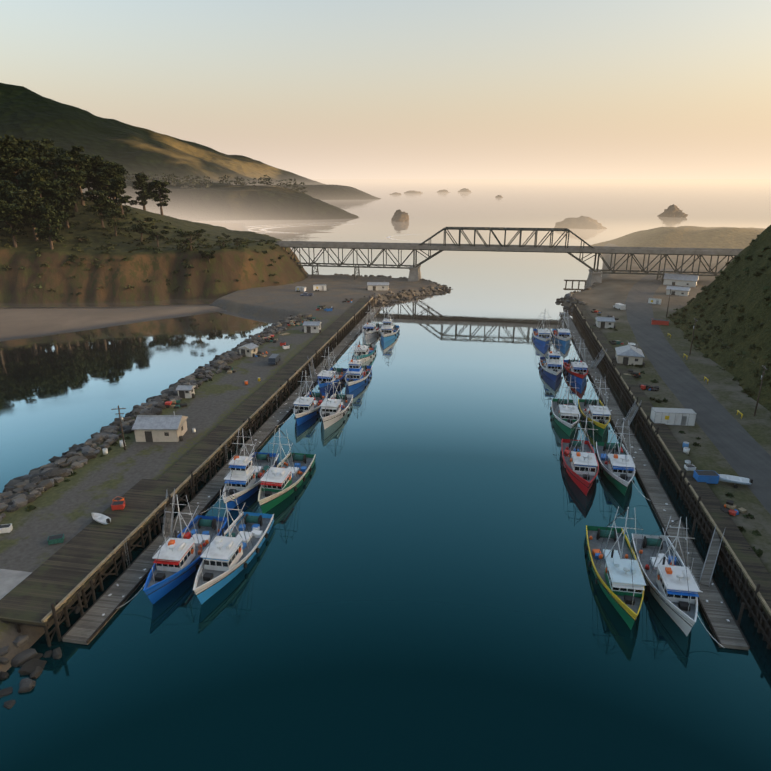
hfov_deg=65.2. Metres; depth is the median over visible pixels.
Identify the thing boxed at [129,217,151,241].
lone tree
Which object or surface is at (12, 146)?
bluff tree
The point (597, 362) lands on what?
gangway
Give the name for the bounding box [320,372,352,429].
boat
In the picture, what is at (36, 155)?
bluff tree
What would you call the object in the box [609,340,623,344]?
gear heap
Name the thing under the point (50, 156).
bluff tree
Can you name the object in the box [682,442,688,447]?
tote
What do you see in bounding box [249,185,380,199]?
headland hill
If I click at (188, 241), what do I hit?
lone tree
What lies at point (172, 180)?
headland trees
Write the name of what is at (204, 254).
lone tree
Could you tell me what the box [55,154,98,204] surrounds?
bluff tree
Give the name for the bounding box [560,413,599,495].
boat
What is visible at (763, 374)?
pole
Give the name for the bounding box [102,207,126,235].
lone tree
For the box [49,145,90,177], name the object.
bluff tree
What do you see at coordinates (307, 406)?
boat
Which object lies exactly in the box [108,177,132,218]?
bluff tree
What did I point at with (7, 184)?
bluff tree
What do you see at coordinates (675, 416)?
shipping container
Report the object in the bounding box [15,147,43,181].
bluff tree
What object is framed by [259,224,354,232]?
surf foam
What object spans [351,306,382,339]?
boat
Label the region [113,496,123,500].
red crate
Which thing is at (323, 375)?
boat
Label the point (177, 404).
gear heap
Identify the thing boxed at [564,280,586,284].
pier
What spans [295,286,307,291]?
camper spit
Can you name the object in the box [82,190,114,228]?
bluff tree
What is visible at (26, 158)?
bluff tree
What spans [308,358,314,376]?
gangway
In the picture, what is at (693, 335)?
pole
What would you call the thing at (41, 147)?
bluff tree
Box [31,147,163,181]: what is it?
valley hill
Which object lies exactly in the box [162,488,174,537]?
gangway
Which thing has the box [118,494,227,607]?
boat
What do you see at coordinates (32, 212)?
bluff tree
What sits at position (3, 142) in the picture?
bluff tree
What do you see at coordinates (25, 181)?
bluff tree
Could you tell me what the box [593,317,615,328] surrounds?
shed
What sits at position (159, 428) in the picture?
shed
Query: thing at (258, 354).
gear heap
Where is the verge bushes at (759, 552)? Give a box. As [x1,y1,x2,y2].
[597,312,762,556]
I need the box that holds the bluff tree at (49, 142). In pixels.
[38,138,57,160]
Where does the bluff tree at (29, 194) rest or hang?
on the bluff cliff
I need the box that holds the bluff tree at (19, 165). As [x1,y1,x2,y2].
[0,157,34,188]
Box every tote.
[0,523,12,532]
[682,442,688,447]
[684,464,695,470]
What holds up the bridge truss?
on the shore ground at (723, 388)
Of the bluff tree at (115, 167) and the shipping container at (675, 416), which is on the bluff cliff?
the bluff tree at (115, 167)
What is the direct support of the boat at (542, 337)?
on the water
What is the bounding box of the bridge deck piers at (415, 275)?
[255,240,742,286]
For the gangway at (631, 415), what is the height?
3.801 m
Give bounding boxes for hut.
[175,383,195,397]
[237,343,258,356]
[612,344,644,365]
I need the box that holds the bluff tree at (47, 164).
[36,155,69,178]
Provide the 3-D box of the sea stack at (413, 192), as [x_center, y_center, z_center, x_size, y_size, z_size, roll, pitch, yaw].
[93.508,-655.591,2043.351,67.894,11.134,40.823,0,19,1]
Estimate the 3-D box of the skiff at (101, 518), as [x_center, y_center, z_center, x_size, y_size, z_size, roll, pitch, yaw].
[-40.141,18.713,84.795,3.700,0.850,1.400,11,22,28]
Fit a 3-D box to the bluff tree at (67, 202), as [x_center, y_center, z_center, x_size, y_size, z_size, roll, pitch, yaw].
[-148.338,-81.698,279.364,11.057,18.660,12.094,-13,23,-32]
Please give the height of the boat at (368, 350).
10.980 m
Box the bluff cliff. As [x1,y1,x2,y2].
[0,198,307,303]
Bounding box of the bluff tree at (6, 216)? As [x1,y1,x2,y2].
[0,199,27,246]
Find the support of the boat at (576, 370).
on the water
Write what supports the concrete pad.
on the gravel ground at (97, 484)
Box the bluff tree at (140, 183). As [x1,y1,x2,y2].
[129,173,153,209]
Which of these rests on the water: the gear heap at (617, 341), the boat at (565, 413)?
the boat at (565, 413)
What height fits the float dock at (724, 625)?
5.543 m
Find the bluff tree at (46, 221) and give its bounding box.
[34,205,64,248]
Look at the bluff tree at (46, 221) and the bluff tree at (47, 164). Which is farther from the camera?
the bluff tree at (47, 164)
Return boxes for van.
[613,303,625,309]
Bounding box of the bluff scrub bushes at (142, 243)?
[0,204,302,295]
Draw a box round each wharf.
[0,479,194,646]
[158,297,374,499]
[573,304,770,648]
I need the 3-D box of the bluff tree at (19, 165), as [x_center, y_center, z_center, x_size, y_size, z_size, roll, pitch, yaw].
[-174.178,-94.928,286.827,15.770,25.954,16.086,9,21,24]
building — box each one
[663,273,698,286]
[665,285,689,295]
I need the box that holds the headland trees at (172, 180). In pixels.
[90,171,306,193]
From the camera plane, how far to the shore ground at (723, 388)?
144.82 m
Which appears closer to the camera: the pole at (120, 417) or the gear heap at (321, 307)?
the pole at (120, 417)
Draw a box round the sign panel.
[648,298,661,304]
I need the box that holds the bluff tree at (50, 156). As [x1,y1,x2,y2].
[33,152,57,166]
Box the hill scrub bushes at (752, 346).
[666,234,770,418]
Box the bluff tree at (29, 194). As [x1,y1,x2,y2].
[25,193,39,227]
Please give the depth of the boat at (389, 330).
193.10 m
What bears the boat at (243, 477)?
on the water
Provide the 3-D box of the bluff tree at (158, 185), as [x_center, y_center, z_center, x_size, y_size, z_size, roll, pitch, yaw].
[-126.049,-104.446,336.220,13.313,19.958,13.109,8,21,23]
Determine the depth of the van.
220.54 m
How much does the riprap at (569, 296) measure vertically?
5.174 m
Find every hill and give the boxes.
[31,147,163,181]
[82,181,358,220]
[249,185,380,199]
[591,226,764,254]
[670,225,770,411]
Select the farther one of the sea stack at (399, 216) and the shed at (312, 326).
the sea stack at (399, 216)
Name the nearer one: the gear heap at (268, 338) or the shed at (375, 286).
the gear heap at (268, 338)
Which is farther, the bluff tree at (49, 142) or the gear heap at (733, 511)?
the bluff tree at (49, 142)
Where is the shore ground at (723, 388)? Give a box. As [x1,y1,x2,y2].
[563,243,770,574]
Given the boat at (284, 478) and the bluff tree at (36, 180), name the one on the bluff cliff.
the bluff tree at (36, 180)
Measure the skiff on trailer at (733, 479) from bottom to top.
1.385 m
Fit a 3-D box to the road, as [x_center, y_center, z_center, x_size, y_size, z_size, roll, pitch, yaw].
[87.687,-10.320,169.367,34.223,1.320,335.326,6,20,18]
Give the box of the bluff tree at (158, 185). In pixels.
[146,180,171,215]
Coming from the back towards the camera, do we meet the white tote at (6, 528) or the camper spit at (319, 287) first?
the camper spit at (319, 287)
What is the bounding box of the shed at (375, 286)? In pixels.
[366,281,389,290]
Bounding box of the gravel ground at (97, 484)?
[0,274,442,671]
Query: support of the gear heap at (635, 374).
on the shore ground at (723, 388)
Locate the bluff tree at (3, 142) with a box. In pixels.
[0,137,15,182]
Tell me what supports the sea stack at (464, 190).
in the water
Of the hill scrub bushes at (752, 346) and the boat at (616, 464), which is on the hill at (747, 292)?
the hill scrub bushes at (752, 346)
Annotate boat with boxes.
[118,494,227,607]
[193,489,273,604]
[200,428,278,513]
[258,428,315,513]
[277,370,327,425]
[304,347,346,393]
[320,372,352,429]
[330,325,376,364]
[344,344,371,392]
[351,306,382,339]
[379,305,399,342]
[532,309,551,346]
[539,337,563,381]
[550,376,580,436]
[551,310,571,346]
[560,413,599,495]
[563,339,597,386]
[578,377,615,436]
[585,506,645,629]
[595,419,650,500]
[631,517,724,647]
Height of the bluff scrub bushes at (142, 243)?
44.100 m
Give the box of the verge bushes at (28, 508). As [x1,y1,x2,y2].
[25,379,212,511]
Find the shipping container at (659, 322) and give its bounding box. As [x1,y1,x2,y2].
[651,319,668,324]
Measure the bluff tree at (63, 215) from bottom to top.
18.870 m
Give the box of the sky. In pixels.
[0,0,770,178]
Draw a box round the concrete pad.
[0,569,31,599]
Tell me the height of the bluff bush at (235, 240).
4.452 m
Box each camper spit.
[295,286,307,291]
[313,284,326,290]
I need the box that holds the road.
[625,268,770,514]
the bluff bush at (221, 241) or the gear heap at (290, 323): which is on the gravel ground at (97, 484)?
the gear heap at (290, 323)
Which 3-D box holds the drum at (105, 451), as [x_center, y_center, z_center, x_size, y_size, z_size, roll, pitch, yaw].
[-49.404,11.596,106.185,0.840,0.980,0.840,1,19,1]
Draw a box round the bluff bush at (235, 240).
[233,238,240,245]
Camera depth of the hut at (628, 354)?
156.44 m
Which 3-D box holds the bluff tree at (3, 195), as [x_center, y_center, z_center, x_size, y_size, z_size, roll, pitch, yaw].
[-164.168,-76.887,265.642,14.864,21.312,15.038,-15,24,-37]
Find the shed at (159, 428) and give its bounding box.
[132,413,187,441]
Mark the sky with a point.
(310, 89)
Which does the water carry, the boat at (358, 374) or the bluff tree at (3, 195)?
the boat at (358, 374)
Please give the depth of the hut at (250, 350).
164.03 m
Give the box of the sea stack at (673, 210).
[658,204,687,217]
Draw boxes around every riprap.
[0,273,450,708]
[555,282,599,312]
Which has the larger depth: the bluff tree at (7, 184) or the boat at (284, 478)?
the bluff tree at (7, 184)
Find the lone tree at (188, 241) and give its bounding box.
[176,229,205,250]
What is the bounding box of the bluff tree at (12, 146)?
[0,134,23,182]
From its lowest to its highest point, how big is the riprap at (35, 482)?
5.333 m
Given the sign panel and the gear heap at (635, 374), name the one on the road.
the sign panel
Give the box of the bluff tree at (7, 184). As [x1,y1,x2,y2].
[0,180,15,229]
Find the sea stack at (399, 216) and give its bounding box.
[391,210,408,221]
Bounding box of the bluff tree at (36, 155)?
[17,149,42,164]
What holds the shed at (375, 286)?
on the gravel ground at (97, 484)
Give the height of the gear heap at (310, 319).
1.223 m
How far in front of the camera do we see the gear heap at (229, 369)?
150.64 m
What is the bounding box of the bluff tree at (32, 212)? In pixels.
[5,189,42,240]
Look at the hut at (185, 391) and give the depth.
132.94 m
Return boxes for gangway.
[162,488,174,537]
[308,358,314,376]
[591,348,606,368]
[621,400,641,429]
[699,526,724,586]
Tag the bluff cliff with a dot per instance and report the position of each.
(227, 267)
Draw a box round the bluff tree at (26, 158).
[14,156,36,184]
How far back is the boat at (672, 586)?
73.03 m
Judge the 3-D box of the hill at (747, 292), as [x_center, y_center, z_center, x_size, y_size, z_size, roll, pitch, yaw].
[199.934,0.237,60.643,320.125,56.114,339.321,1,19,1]
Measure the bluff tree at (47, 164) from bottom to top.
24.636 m
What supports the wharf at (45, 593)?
on the gravel ground at (97, 484)
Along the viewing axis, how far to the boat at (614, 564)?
74.49 m
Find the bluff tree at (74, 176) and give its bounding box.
[53,168,86,211]
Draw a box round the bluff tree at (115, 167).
[94,161,127,203]
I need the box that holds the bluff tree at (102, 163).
[88,155,110,190]
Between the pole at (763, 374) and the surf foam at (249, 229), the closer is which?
the pole at (763, 374)
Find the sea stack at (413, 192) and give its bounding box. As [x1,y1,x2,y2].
[404,191,421,193]
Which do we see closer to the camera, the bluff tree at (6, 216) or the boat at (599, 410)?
the boat at (599, 410)
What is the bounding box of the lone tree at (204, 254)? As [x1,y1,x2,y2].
[198,250,214,263]
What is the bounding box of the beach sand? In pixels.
[191,221,247,230]
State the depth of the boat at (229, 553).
78.80 m
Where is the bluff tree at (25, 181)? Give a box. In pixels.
[16,167,54,197]
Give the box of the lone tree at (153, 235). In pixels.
[144,225,168,246]
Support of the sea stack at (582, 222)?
in the water
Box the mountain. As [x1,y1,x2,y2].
[0,83,326,184]
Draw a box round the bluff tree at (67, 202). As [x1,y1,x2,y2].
[49,188,76,228]
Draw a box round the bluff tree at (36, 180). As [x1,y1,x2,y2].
[27,169,55,202]
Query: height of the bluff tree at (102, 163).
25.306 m
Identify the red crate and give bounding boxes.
[111,501,124,510]
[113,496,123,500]
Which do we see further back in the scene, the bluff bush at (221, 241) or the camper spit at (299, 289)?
the bluff bush at (221, 241)
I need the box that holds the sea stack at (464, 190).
[458,188,470,191]
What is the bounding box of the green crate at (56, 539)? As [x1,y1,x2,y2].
[47,534,64,544]
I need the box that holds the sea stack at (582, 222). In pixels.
[554,216,606,229]
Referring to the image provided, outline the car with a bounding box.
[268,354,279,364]
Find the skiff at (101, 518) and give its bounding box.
[92,513,110,524]
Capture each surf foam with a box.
[248,223,343,233]
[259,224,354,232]
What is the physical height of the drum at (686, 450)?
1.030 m
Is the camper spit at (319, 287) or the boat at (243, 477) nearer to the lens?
the boat at (243, 477)
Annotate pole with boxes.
[111,405,125,449]
[689,318,696,354]
[754,365,767,415]
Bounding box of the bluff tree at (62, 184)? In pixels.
[38,178,71,208]
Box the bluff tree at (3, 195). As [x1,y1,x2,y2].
[0,187,26,233]
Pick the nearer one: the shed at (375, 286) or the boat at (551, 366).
the boat at (551, 366)
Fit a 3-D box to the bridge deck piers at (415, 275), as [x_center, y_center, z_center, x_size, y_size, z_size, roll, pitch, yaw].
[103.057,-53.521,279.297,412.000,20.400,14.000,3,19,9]
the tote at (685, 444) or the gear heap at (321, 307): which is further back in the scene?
the gear heap at (321, 307)
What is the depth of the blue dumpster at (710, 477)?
95.75 m
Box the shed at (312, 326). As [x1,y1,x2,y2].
[302,321,321,332]
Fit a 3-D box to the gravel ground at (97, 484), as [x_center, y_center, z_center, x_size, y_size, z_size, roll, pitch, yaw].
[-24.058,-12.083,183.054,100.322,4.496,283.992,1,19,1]
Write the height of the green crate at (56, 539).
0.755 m
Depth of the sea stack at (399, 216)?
717.47 m
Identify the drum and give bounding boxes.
[102,448,107,454]
[683,447,689,454]
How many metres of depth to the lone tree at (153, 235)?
269.49 m
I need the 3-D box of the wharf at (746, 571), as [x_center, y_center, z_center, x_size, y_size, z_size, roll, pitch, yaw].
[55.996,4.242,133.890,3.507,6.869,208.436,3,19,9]
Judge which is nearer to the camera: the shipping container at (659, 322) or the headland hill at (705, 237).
the shipping container at (659, 322)
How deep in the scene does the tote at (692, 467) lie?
99.58 m
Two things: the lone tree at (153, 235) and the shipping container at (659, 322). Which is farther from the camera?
the lone tree at (153, 235)
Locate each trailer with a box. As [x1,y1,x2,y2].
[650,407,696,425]
[718,474,752,487]
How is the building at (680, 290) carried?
on the shore ground at (723, 388)
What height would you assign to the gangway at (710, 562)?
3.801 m
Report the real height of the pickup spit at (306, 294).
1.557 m
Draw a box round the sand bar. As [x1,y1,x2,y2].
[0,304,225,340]
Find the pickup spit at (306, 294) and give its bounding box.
[300,292,312,295]
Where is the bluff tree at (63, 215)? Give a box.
[38,200,68,241]
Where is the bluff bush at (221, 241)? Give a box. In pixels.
[216,240,230,246]
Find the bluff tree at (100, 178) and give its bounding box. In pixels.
[92,168,118,197]
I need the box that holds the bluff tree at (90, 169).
[71,159,99,190]
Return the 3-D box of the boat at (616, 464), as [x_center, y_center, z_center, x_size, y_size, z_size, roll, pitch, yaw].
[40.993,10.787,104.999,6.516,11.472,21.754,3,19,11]
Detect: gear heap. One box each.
[165,399,186,407]
[224,365,235,373]
[250,335,277,342]
[255,351,266,356]
[284,320,302,325]
[303,317,318,320]
[316,305,332,309]
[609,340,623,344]
[623,369,641,377]
[639,384,658,390]
[720,499,746,515]
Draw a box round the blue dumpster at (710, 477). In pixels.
[693,470,719,483]
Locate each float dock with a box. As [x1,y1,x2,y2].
[61,306,380,644]
[559,307,749,649]
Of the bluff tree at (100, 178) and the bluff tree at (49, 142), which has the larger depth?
the bluff tree at (49, 142)
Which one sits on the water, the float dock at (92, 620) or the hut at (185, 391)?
the float dock at (92, 620)
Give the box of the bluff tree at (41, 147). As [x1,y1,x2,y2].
[18,140,50,166]
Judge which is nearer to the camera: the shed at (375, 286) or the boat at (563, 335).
the boat at (563, 335)
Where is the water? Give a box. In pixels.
[0,179,770,770]
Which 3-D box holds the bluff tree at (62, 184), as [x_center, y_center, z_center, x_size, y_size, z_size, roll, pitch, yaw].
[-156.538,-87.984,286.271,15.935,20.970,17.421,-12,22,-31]
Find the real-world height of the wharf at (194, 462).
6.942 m
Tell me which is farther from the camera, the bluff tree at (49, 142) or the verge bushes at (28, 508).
the bluff tree at (49, 142)
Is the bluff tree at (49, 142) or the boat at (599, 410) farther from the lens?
the bluff tree at (49, 142)
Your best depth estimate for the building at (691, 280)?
265.12 m
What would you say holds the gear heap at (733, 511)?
on the shore ground at (723, 388)
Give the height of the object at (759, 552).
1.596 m
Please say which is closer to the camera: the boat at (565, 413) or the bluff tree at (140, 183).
the boat at (565, 413)
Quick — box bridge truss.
[285,227,736,282]
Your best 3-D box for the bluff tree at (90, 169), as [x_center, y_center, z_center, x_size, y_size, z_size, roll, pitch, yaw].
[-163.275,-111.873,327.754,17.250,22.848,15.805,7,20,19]
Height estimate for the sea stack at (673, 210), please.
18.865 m
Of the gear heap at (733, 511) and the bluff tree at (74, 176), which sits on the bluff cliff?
the bluff tree at (74, 176)
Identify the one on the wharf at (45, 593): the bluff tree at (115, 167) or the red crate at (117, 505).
the red crate at (117, 505)

